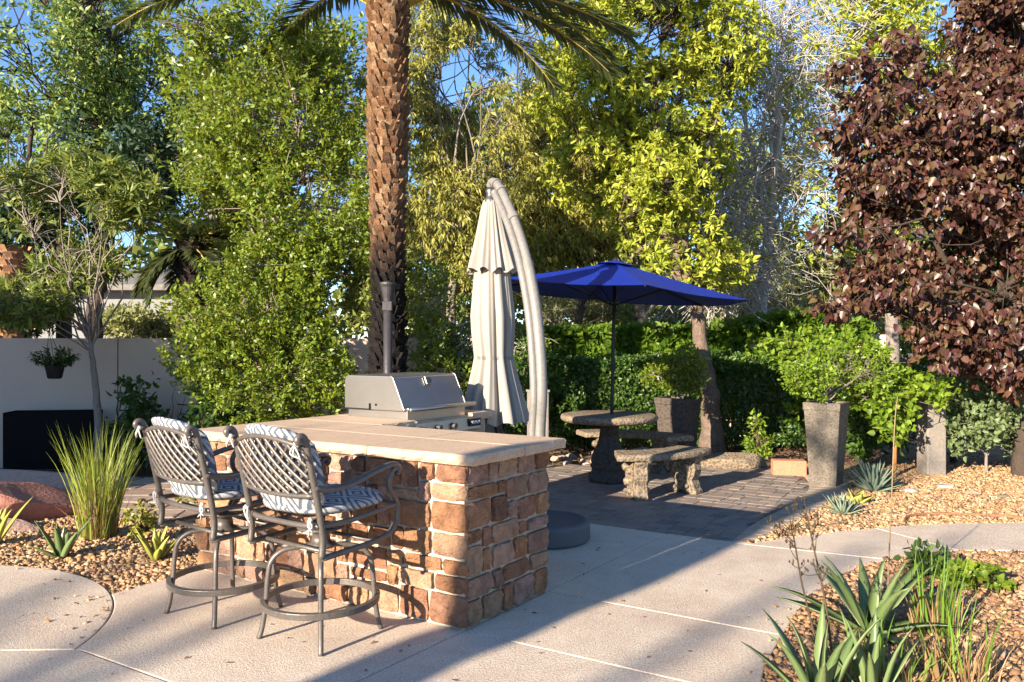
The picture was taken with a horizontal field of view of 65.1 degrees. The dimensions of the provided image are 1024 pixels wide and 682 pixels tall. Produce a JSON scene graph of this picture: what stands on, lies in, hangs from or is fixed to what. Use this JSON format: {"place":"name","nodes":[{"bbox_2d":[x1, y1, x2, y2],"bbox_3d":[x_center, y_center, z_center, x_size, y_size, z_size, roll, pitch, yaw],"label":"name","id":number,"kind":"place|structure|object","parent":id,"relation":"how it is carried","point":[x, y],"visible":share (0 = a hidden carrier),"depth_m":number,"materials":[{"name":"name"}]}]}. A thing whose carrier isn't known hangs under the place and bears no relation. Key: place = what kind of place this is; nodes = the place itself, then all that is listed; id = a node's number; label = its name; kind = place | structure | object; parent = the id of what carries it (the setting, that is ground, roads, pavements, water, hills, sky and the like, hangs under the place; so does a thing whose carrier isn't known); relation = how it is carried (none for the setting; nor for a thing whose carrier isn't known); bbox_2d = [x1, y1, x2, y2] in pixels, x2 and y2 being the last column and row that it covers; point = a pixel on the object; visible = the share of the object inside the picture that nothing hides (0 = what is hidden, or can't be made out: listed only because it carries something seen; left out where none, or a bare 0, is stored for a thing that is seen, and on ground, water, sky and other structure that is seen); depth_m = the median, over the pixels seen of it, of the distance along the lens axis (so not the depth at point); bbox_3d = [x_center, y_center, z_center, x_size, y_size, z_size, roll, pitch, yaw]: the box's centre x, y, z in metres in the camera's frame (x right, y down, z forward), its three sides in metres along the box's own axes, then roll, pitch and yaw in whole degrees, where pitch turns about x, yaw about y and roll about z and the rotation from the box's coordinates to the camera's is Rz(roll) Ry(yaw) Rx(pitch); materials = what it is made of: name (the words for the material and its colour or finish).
{"place":"outdoors","nodes":[
{"label":"outdoors","id":0,"kind":"place"},
{"bbox_2d":[0,514,199,638],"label":"gravel","id":1,"kind":"structure","parent":0,"point":[130,563],"depth_m":5.63,"materials":[{"name":"beige gravel"}]},
{"bbox_2d":[0,495,34,541],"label":"aloe","id":2,"kind":"object","parent":1,"relation":"on","point":[4,517],"visible":1,"depth_m":6.04,"materials":[{"name":"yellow plant"}]},
{"bbox_2d":[5,518,39,533],"bbox_3d":[-4.171,1.502,6.440,0.817,0.126,0.436,0,0,0],"label":"boulder","id":3,"kind":"object","parent":1,"relation":"on","point":[20,525],"visible":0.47,"depth_m":6.42,"materials":[{"name":"pink stone"}]},
{"bbox_2d":[0,482,78,521],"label":"boulder","id":4,"kind":"object","parent":1,"relation":"on","point":[46,501],"visible":0.59,"depth_m":6.84,"materials":[{"name":"red stone"}]},
{"bbox_2d":[27,515,94,558],"bbox_3d":[-3.150,1.388,5.639,0.372,0.268,0.391,0,0,0],"label":"aloe","id":5,"kind":"object","parent":1,"relation":"on","point":[63,545],"visible":1,"depth_m":5.58,"materials":[{"name":"green plant"}]},
{"bbox_2d":[47,417,143,539],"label":"ornamental grass","id":6,"kind":"object","parent":1,"relation":"on","point":[97,494],"depth_m":6.15,"materials":[{"name":"green plant"}]},
{"bbox_2d":[121,498,160,542],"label":"succulent bush","id":7,"kind":"object","parent":1,"relation":"on","point":[143,527],"visible":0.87,"depth_m":6.04,"materials":[{"name":"green plant"}]},
{"bbox_2d":[132,526,178,560],"bbox_3d":[-2.448,1.399,5.581,0.317,0.250,0.310,0,0,-33],"label":"aloe","id":8,"kind":"object","parent":1,"relation":"on","point":[158,548],"visible":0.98,"depth_m":5.56,"materials":[{"name":"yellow plant"}]},
{"bbox_2d":[64,477,198,523],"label":"flagstone path","id":9,"kind":"structure","parent":0,"point":[145,488],"depth_m":7.80,"materials":[{"name":"stone"}]},
{"bbox_2d":[0,469,102,488],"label":"stone slab","id":10,"kind":"object","parent":9,"relation":"on","point":[54,479],"visible":0.44,"depth_m":8.33,"materials":[{"name":"grey stone"}]},
{"bbox_2d":[0,350,1012,477],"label":"ground","id":11,"kind":"structure","parent":0,"point":[149,473],"depth_m":11.11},
{"bbox_2d":[0,244,33,337],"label":"palm stem","id":12,"kind":"object","parent":11,"relation":"on","point":[15,255],"visible":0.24,"depth_m":12.79,"materials":[{"name":"orange plant"}]},
{"bbox_2d":[0,76,91,272],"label":"tree","id":13,"kind":"object","parent":11,"relation":"on","point":[19,139],"visible":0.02,"depth_m":33.87,"materials":[{"name":"green plant"}]},
{"bbox_2d":[3,409,102,469],"bbox_3d":[-5.560,1.190,9.740,1.000,0.680,0.340,0,0,-8],"label":"black planter box","id":14,"kind":"object","parent":11,"relation":"on","point":[28,442],"visible":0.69,"depth_m":9.57,"materials":[{"name":"paint"}]},
{"bbox_2d":[0,143,183,476],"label":"oleander tree","id":15,"kind":"object","parent":11,"relation":"on","point":[119,191],"visible":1,"depth_m":9.22,"materials":[{"name":"green plant"}]},
{"bbox_2d":[27,323,81,378],"bbox_3d":[-5.149,0.069,9.052,0.559,0.711,0.480,0,0,0],"label":"hanging pot","id":16,"kind":"object","parent":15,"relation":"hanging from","point":[54,367],"visible":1,"depth_m":9.00,"materials":[{"name":"black plastic"}]},
{"bbox_2d":[0,101,192,337],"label":"conifer tree","id":17,"kind":"object","parent":11,"relation":"on","point":[138,131],"visible":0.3,"depth_m":13.46,"materials":[{"name":"green plant"}]},
{"bbox_2d":[0,0,211,337],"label":"eucalyptus tree","id":18,"kind":"object","parent":11,"relation":"on","point":[110,84],"visible":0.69,"depth_m":15.53,"materials":[{"name":"green plant"}]},
{"bbox_2d":[80,300,170,337],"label":"bush","id":19,"kind":"object","parent":11,"relation":"on","point":[124,323],"visible":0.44,"depth_m":18.50,"materials":[{"name":"green plant"}]},
{"bbox_2d":[91,370,169,471],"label":"broadleaf shrub","id":20,"kind":"object","parent":11,"relation":"on","point":[130,415],"visible":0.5,"depth_m":9.44,"materials":[{"name":"green plant"}]},
{"bbox_2d":[32,270,261,337],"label":"neighbour house","id":21,"kind":"structure","parent":11,"relation":"on","point":[114,297],"depth_m":29.00,"materials":[{"name":"paint"}]},
{"bbox_2d":[136,308,175,337],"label":"bush","id":22,"kind":"object","parent":11,"relation":"on","point":[162,334],"visible":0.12,"depth_m":19.42,"materials":[{"name":"green plant"}]},
{"bbox_2d":[97,212,263,337],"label":"palm tree","id":23,"kind":"object","parent":11,"relation":"on","point":[179,256],"visible":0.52,"depth_m":11.99,"materials":[{"name":"green plant"}]},
{"bbox_2d":[167,381,215,425],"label":"broadleaf shrub","id":24,"kind":"object","parent":11,"relation":"on","point":[184,419],"visible":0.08,"depth_m":9.88,"materials":[{"name":"green plant"}]},
{"bbox_2d":[0,338,423,467],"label":"garden wall","id":25,"kind":"structure","parent":11,"relation":"on","point":[26,383],"depth_m":10.25,"materials":[{"name":"beige paint"}]},
{"bbox_2d":[183,392,260,428],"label":"broadleaf shrub","id":26,"kind":"object","parent":11,"relation":"on","point":[209,421],"visible":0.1,"depth_m":8.80,"materials":[{"name":"green plant"}]},
{"bbox_2d":[152,88,343,327],"bbox_3d":[-9.507,-3.925,28.250,7.439,11.088,5.291,0,0,0],"label":"tree","id":27,"kind":"object","parent":11,"relation":"on","point":[204,217],"visible":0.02,"depth_m":27.75,"materials":[{"name":"green plant"}]},
{"bbox_2d":[127,0,370,320],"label":"ash tree","id":28,"kind":"object","parent":11,"relation":"on","point":[202,50],"visible":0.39,"depth_m":12.57,"materials":[{"name":"green plant"}]},
{"bbox_2d":[150,15,371,426],"bbox_3d":[-2.839,-1.189,9.422,2.606,5.550,2.296,0,0,0],"label":"privet tree","id":29,"kind":"object","parent":11,"relation":"on","point":[236,172],"visible":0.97,"depth_m":9.06,"materials":[{"name":"green plant"}]},
{"bbox_2d":[297,117,471,337],"bbox_3d":[-4.904,-3.659,29.956,8.083,10.519,4.929,0,0,0],"label":"tree","id":30,"kind":"object","parent":11,"relation":"on","point":[354,301],"visible":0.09,"depth_m":29.45,"materials":[{"name":"green plant"}]},
{"bbox_2d":[97,0,677,373],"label":"date palm","id":31,"kind":"object","parent":11,"relation":"on","point":[387,78],"visible":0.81,"depth_m":8.52,"materials":[{"name":"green plant"}]},
{"bbox_2d":[380,282,395,372],"bbox_3d":[-1.176,0.497,7.600,0.156,2.106,0.156,0,0,0],"label":"post lamp","id":32,"kind":"object","parent":11,"relation":"on","point":[387,288],"visible":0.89,"depth_m":7.56,"materials":[{"name":"grey metal"}]},
{"bbox_2d":[405,253,567,397],"bbox_3d":[-0.507,0.178,11.232,2.471,2.812,1.600,0,0,-35],"label":"privet bush","id":33,"kind":"object","parent":11,"relation":"on","point":[442,358],"visible":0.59,"depth_m":10.80,"materials":[{"name":"green plant"}]},
{"bbox_2d":[405,74,573,331],"bbox_3d":[-0.796,-3.619,27.234,7.138,10.435,5.050,0,0,0],"label":"tree","id":34,"kind":"object","parent":11,"relation":"on","point":[520,316],"visible":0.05,"depth_m":26.32,"materials":[{"name":"green plant"}]},
{"bbox_2d":[404,0,633,370],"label":"acacia tree","id":35,"kind":"object","parent":11,"relation":"on","point":[462,194],"visible":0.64,"depth_m":14.05,"materials":[{"name":"green plant"}]},
{"bbox_2d":[470,3,597,259],"bbox_3d":[0.691,-3.065,18.019,2.793,9.346,3.275,0,0,-37],"label":"mesquite tree","id":36,"kind":"object","parent":11,"relation":"on","point":[527,81],"visible":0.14,"depth_m":17.57,"materials":[{"name":"green plant"}]},
{"bbox_2d":[526,389,549,436],"bbox_3d":[0.315,1.085,9.750,0.260,0.990,0.170,0,0,-12],"label":"garden post","id":37,"kind":"object","parent":11,"relation":"on","point":[547,413],"visible":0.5,"depth_m":9.70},
{"bbox_2d":[510,335,586,436],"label":"laurel shrub","id":38,"kind":"object","parent":11,"relation":"on","point":[556,388],"visible":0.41,"depth_m":10.85,"materials":[{"name":"green plant"}]},
{"bbox_2d":[115,223,988,373],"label":"distant woods","id":39,"kind":"object","parent":11,"relation":"on","point":[136,249],"visible":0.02,"depth_m":37.85,"materials":[{"name":"green plant"}]},
{"bbox_2d":[522,296,635,325],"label":"bush","id":40,"kind":"object","parent":11,"relation":"on","point":[589,315],"visible":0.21,"depth_m":19.69,"materials":[{"name":"green plant"}]},
{"bbox_2d":[530,171,631,324],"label":"slanted tree","id":41,"kind":"object","parent":11,"relation":"on","point":[580,311],"visible":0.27,"depth_m":13.97,"materials":[{"name":"green plant"}]},
{"bbox_2d":[516,138,673,322],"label":"tree","id":42,"kind":"object","parent":11,"relation":"on","point":[603,260],"visible":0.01,"depth_m":27.78,"materials":[{"name":"green plant"}]},
{"bbox_2d":[575,177,698,322],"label":"slim tree","id":43,"kind":"object","parent":11,"relation":"on","point":[640,310],"visible":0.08,"depth_m":14.96,"materials":[{"name":"green plant"}]},
{"bbox_2d":[520,0,776,452],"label":"pittosporum tree","id":44,"kind":"object","parent":11,"relation":"on","point":[639,138],"visible":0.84,"depth_m":11.30,"materials":[{"name":"green plant"}]},
{"bbox_2d":[611,279,717,324],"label":"bush","id":45,"kind":"object","parent":11,"relation":"on","point":[629,308],"visible":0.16,"depth_m":18.68,"materials":[{"name":"green plant"}]},
{"bbox_2d":[468,335,885,441],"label":"wall","id":46,"kind":"structure","parent":11,"relation":"on","point":[489,428],"depth_m":12.65,"materials":[{"name":"plant"}]},
{"bbox_2d":[494,306,875,442],"bbox_3d":[2.547,0.533,12.617,6.329,2.153,1.077,0,0,0],"label":"hedge","id":47,"kind":"object","parent":11,"relation":"on","point":[644,337],"visible":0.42,"depth_m":12.42,"materials":[{"name":"green plant"}]},
{"bbox_2d":[503,349,883,450],"bbox_3d":[2.654,0.847,11.779,5.923,1.524,0.968,0,0,0],"label":"clipped hedge","id":48,"kind":"object","parent":11,"relation":"on","point":[625,362],"visible":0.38,"depth_m":11.51,"materials":[{"name":"green plant"}]},
{"bbox_2d":[605,104,805,322],"bbox_3d":[6.383,-3.356,27.252,6.540,9.930,5.238,0,0,0],"label":"tree","id":49,"kind":"object","parent":11,"relation":"on","point":[759,235],"visible":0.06,"depth_m":26.29,"materials":[{"name":"green plant"}]},
{"bbox_2d":[740,409,775,458],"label":"young shrub","id":50,"kind":"object","parent":11,"relation":"on","point":[757,449],"visible":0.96,"depth_m":10.27,"materials":[{"name":"green plant"}]},
{"bbox_2d":[642,0,878,342],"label":"bare tree","id":51,"kind":"object","parent":11,"relation":"on","point":[774,91],"visible":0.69,"depth_m":13.70,"materials":[{"name":"grey plant"}]},
{"bbox_2d":[686,121,852,306],"bbox_3d":[10.152,-3.255,29.955,8.381,9.721,5.521,0,0,0],"label":"tree","id":52,"kind":"object","parent":11,"relation":"on","point":[828,257],"visible":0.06,"depth_m":28.68,"materials":[{"name":"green plant"}]},
{"bbox_2d":[718,264,828,334],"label":"bush","id":53,"kind":"object","parent":11,"relation":"on","point":[793,299],"visible":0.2,"depth_m":20.57,"materials":[{"name":"green plant"}]},
{"bbox_2d":[732,468,847,543],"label":"paver kerb","id":54,"kind":"structure","parent":11,"relation":"on","point":[813,494],"depth_m":7.08,"materials":[{"name":"grey concrete"}]},
{"bbox_2d":[803,400,849,486],"bbox_3d":[3.300,1.080,8.420,0.377,0.880,0.377,0,0,37],"label":"tall planter","id":55,"kind":"object","parent":54,"relation":"on","point":[826,424],"visible":0.91,"depth_m":8.30,"materials":[{"name":"stone"}]},
{"bbox_2d":[773,333,904,402],"bbox_3d":[3.454,0.303,8.498,1.428,0.801,0.657,0,0,-14],"label":"planter shrub","id":56,"kind":"object","parent":55,"relation":"in","point":[804,372],"visible":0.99,"depth_m":8.44,"materials":[{"name":"green plant"}]},
{"bbox_2d":[744,322,895,450],"bbox_3d":[4.366,0.646,11.387,1.656,1.870,1.825,0,0,-33],"label":"hedge shrub","id":57,"kind":"object","parent":11,"relation":"on","point":[784,348],"visible":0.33,"depth_m":11.25,"materials":[{"name":"green plant"}]},
{"bbox_2d":[813,234,884,334],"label":"bush","id":58,"kind":"object","parent":11,"relation":"on","point":[880,323],"visible":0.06,"depth_m":21.70,"materials":[{"name":"green plant"}]},
{"bbox_2d":[781,122,978,356],"bbox_3d":[12.558,-3.154,28.089,7.106,9.531,5.159,0,0,0],"label":"tree","id":59,"kind":"object","parent":11,"relation":"on","point":[904,325],"visible":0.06,"depth_m":27.81,"materials":[{"name":"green plant"}]},
{"bbox_2d":[765,0,1002,366],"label":"locust tree","id":60,"kind":"object","parent":11,"relation":"on","point":[877,13],"visible":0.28,"depth_m":16.28,"materials":[{"name":"green plant"}]},
{"bbox_2d":[829,357,961,447],"bbox_3d":[4.172,0.869,8.812,1.362,1.423,0.916,0,0,23],"label":"hibiscus shrub","id":61,"kind":"object","parent":11,"relation":"on","point":[911,387],"visible":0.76,"depth_m":8.65,"materials":[{"name":"green plant"}]},
{"bbox_2d":[801,0,1023,475],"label":"redbud tree","id":62,"kind":"object","parent":11,"relation":"on","point":[962,138],"visible":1,"depth_m":8.31,"materials":[{"name":"purple plant"}]},
{"bbox_2d":[837,348,1012,462],"bbox_3d":[6.044,0.514,10.240,4.220,2.135,1.439,0,0,0],"label":"dark shrub","id":63,"kind":"object","parent":11,"relation":"on","point":[861,428],"visible":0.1,"depth_m":10.05,"materials":[{"name":"green plant"}]},
{"bbox_2d":[906,189,1023,337],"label":"tree","id":64,"kind":"object","parent":11,"relation":"on","point":[991,288],"visible":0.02,"depth_m":28.16,"materials":[{"name":"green plant"}]},
{"bbox_2d":[939,373,1023,471],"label":"sage shrub","id":65,"kind":"object","parent":11,"relation":"on","point":[981,414],"visible":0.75,"depth_m":8.97,"materials":[{"name":"green plant"}]},
{"bbox_2d":[0,0,1017,349],"label":"sky","id":66,"kind":"structure","parent":0,"point":[447,71],"materials":[{"name":"blue"}]},
{"bbox_2d":[0,523,1023,681],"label":"patio slabs","id":67,"kind":"structure","parent":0,"point":[588,638],"depth_m":4.23,"materials":[{"name":"beige concrete"}]},
{"bbox_2d":[133,417,293,628],"bbox_3d":[-1.627,0.951,4.449,0.599,1.107,0.696,0,0,40],"label":"bar stool","id":68,"kind":"object","parent":67,"relation":"on","point":[184,465],"visible":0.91,"depth_m":4.25,"materials":[{"name":"metal"}]},
{"bbox_2d":[223,424,401,655],"bbox_3d":[-1.000,0.951,4.088,0.599,1.107,0.696,0,0,37],"label":"bar stool","id":69,"kind":"object","parent":67,"relation":"on","point":[285,466],"visible":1,"depth_m":3.91,"materials":[{"name":"metal"}]},
{"bbox_2d":[196,409,565,630],"bbox_3d":[-0.550,1.052,5.612,2.340,0.937,2.286,0,0,32],"label":"outdoor kitchen counter","id":70,"kind":"object","parent":67,"relation":"on","point":[463,546],"visible":0.66,"depth_m":4.45,"materials":[{"name":"stone"}]},
{"bbox_2d":[345,372,480,430],"bbox_3d":[-0.772,0.485,6.386,0.748,0.450,0.822,0,0,33],"label":"gas grill","id":71,"kind":"object","parent":70,"relation":"on","point":[430,400],"visible":0.91,"depth_m":6.17,"materials":[{"name":"metal"}]},
{"bbox_2d":[16,479,943,672],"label":"strewn gravel","id":72,"kind":"structure","parent":67,"relation":"on","point":[89,599],"depth_m":4.83,"materials":[{"name":"gravel"}]},
{"bbox_2d":[465,178,589,549],"bbox_3d":[0.058,0.036,6.537,0.686,2.924,1.671,0,0,-22],"label":"cantilever umbrella","id":73,"kind":"object","parent":67,"relation":"on","point":[500,255],"visible":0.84,"depth_m":6.82,"materials":[{"name":"beige fabric"}]},
{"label":"joint bed","id":74,"kind":"structure","parent":67,"relation":"on","visible":0},
{"bbox_2d":[23,508,900,680],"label":"fallen leaves","id":75,"kind":"object","parent":74,"relation":"on","point":[648,656],"visible":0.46,"depth_m":4.15,"materials":[{"name":"plant"}]},
{"bbox_2d":[547,463,808,541],"bbox_3d":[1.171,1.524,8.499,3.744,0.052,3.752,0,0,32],"label":"paver patio","id":76,"kind":"structure","parent":0,"point":[734,502],"depth_m":7.54,"materials":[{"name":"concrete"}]},
{"bbox_2d":[560,410,657,484],"bbox_3d":[1.040,1.141,8.600,1.040,0.718,1.040,0,0,0],"label":"stone table","id":77,"kind":"object","parent":76,"relation":"on","point":[605,466],"visible":0.89,"depth_m":8.44,"materials":[{"name":"grey stone"}]},
{"bbox_2d":[511,257,747,413],"bbox_3d":[1.080,0.290,8.600,2.565,2.380,2.829,0,0,0],"label":"patio umbrella","id":78,"kind":"object","parent":77,"relation":"on","point":[614,281],"visible":0.94,"depth_m":8.54,"materials":[{"name":"blue fabric"}]},
{"bbox_2d":[576,429,693,473],"bbox_3d":[1.413,1.282,9.367,1.428,0.437,0.554,0,0,26],"label":"curved bench","id":79,"kind":"object","parent":76,"relation":"on","point":[663,439],"visible":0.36,"depth_m":9.15,"materials":[{"name":"stone"}]},
{"bbox_2d":[614,445,710,500],"bbox_3d":[1.457,1.282,7.817,1.142,0.437,0.486,0,0,-28],"label":"curved bench","id":80,"kind":"object","parent":76,"relation":"on","point":[685,468],"visible":1,"depth_m":7.71,"materials":[{"name":"stone"}]},
{"bbox_2d":[654,396,701,445],"bbox_3d":[2.070,1.110,10.000,0.442,0.820,0.442,0,0,36],"label":"tall planter","id":81,"kind":"object","parent":76,"relation":"on","point":[675,414],"visible":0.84,"depth_m":9.85,"materials":[{"name":"stone"}]},
{"bbox_2d":[638,341,712,398],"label":"planter shrub","id":82,"kind":"object","parent":81,"relation":"on","point":[681,367],"visible":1,"depth_m":9.85,"materials":[{"name":"green plant"}]},
{"bbox_2d":[700,452,767,468],"bbox_3d":[2.600,1.425,9.536,0.874,0.190,0.298,0,0,0],"label":"edging stone","id":83,"kind":"object","parent":76,"relation":"on","point":[736,460],"visible":0.75,"depth_m":9.46,"materials":[{"name":"beige stone"}]},
{"bbox_2d":[771,459,806,475],"bbox_3d":[3.120,1.440,9.050,0.360,0.200,0.170,0,0,8],"label":"brick block","id":84,"kind":"object","parent":76,"relation":"on","point":[796,467],"depth_m":8.97,"materials":[{"name":"ceramic"}]},
{"bbox_2d":[550,445,1007,466],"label":"leaf litter","id":85,"kind":"object","parent":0,"point":[887,457],"visible":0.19,"depth_m":10.74,"materials":[{"name":"brown plant"}]},
{"bbox_2d":[761,549,1023,681],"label":"gravel","id":86,"kind":"structure","parent":0,"point":[992,603],"depth_m":4.29,"materials":[{"name":"beige gravel"}]},
{"bbox_2d":[767,498,821,643],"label":"flower stalk","id":87,"kind":"object","parent":86,"relation":"on","point":[795,527],"visible":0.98,"depth_m":3.50,"materials":[{"name":"brown plant"}]},
{"bbox_2d":[741,602,886,681],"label":"aloe","id":88,"kind":"object","parent":86,"relation":"on","point":[826,669],"visible":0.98,"depth_m":3.34,"materials":[{"name":"green plant"}]},
{"bbox_2d":[791,497,843,655],"bbox_3d":[1.316,1.103,3.493,0.218,0.854,0.159,0,0,0],"label":"flower stalk","id":89,"kind":"object","parent":86,"relation":"on","point":[818,569],"visible":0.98,"depth_m":3.48,"materials":[{"name":"brown plant"}]},
{"bbox_2d":[771,555,959,657],"bbox_3d":[1.855,1.310,4.171,0.943,0.435,0.899,0,0,-20],"label":"aloe","id":90,"kind":"object","parent":86,"relation":"on","point":[895,593],"visible":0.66,"depth_m":4.17,"materials":[{"name":"green plant"}]},
{"bbox_2d":[828,606,919,681],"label":"aloe","id":91,"kind":"object","parent":86,"relation":"on","point":[869,667],"visible":0.92,"depth_m":3.34,"materials":[{"name":"green plant"}]},
{"bbox_2d":[811,607,941,681],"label":"ornamental grass","id":92,"kind":"object","parent":86,"relation":"on","point":[910,669],"depth_m":3.52,"materials":[{"name":"green plant"}]},
{"bbox_2d":[887,396,897,587],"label":"flower stalk","id":93,"kind":"object","parent":86,"relation":"on","point":[891,502],"visible":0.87,"depth_m":4.58,"materials":[{"name":"brown plant"}]},
{"bbox_2d":[893,536,955,580],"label":"leafy herb","id":94,"kind":"object","parent":86,"relation":"on","point":[926,560],"visible":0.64,"depth_m":5.09,"materials":[{"name":"green plant"}]},
{"bbox_2d":[898,535,979,638],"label":"ornamental grass","id":95,"kind":"object","parent":86,"relation":"on","point":[928,612],"depth_m":4.11,"materials":[{"name":"green plant"}]},
{"bbox_2d":[895,591,1017,681],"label":"ornamental grass","id":96,"kind":"object","parent":86,"relation":"on","point":[958,661],"depth_m":3.55,"materials":[{"name":"green plant"}]},
{"bbox_2d":[939,555,1016,592],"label":"succulent bush","id":97,"kind":"object","parent":86,"relation":"on","point":[978,573],"visible":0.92,"depth_m":4.83,"materials":[{"name":"green plant"}]},
{"label":"gravel bed","id":98,"kind":"structure","parent":0,"visible":0},
{"bbox_2d":[747,462,1023,543],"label":"gravel","id":99,"kind":"structure","parent":98,"relation":"on","point":[992,483],"depth_m":7.46,"materials":[{"name":"beige gravel"}]},
{"bbox_2d":[820,492,866,514],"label":"agave","id":100,"kind":"object","parent":99,"relation":"on","point":[842,503],"visible":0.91,"depth_m":6.95,"materials":[{"name":"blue plant"}]},
{"bbox_2d":[846,489,874,503],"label":"cactus","id":101,"kind":"object","parent":99,"relation":"on","point":[859,496],"visible":0.8,"depth_m":7.40,"materials":[{"name":"yellow plant"}]},
{"bbox_2d":[840,455,903,491],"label":"agave","id":102,"kind":"object","parent":99,"relation":"on","point":[872,480],"visible":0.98,"depth_m":8.01,"materials":[{"name":"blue plant"}]},
{"bbox_2d":[893,428,896,476],"bbox_3d":[4.242,1.245,8.884,0.044,0.611,0.038,0,0,23],"label":"plant stake","id":103,"kind":"object","parent":99,"relation":"on","point":[895,460],"visible":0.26,"depth_m":8.87,"materials":[{"name":"wood"}]},
{"bbox_2d":[903,512,1023,523],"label":"drip hose","id":104,"kind":"object","parent":99,"relation":"on","point":[943,513],"visible":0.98,"depth_m":6.87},
{"bbox_2d":[917,376,945,475],"bbox_3d":[4.740,0.960,9.070,0.252,1.180,0.227,0,0,0],"label":"garden post","id":105,"kind":"object","parent":98,"relation":"on","point":[931,446],"visible":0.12,"depth_m":8.98,"materials":[{"name":"grey stone"}]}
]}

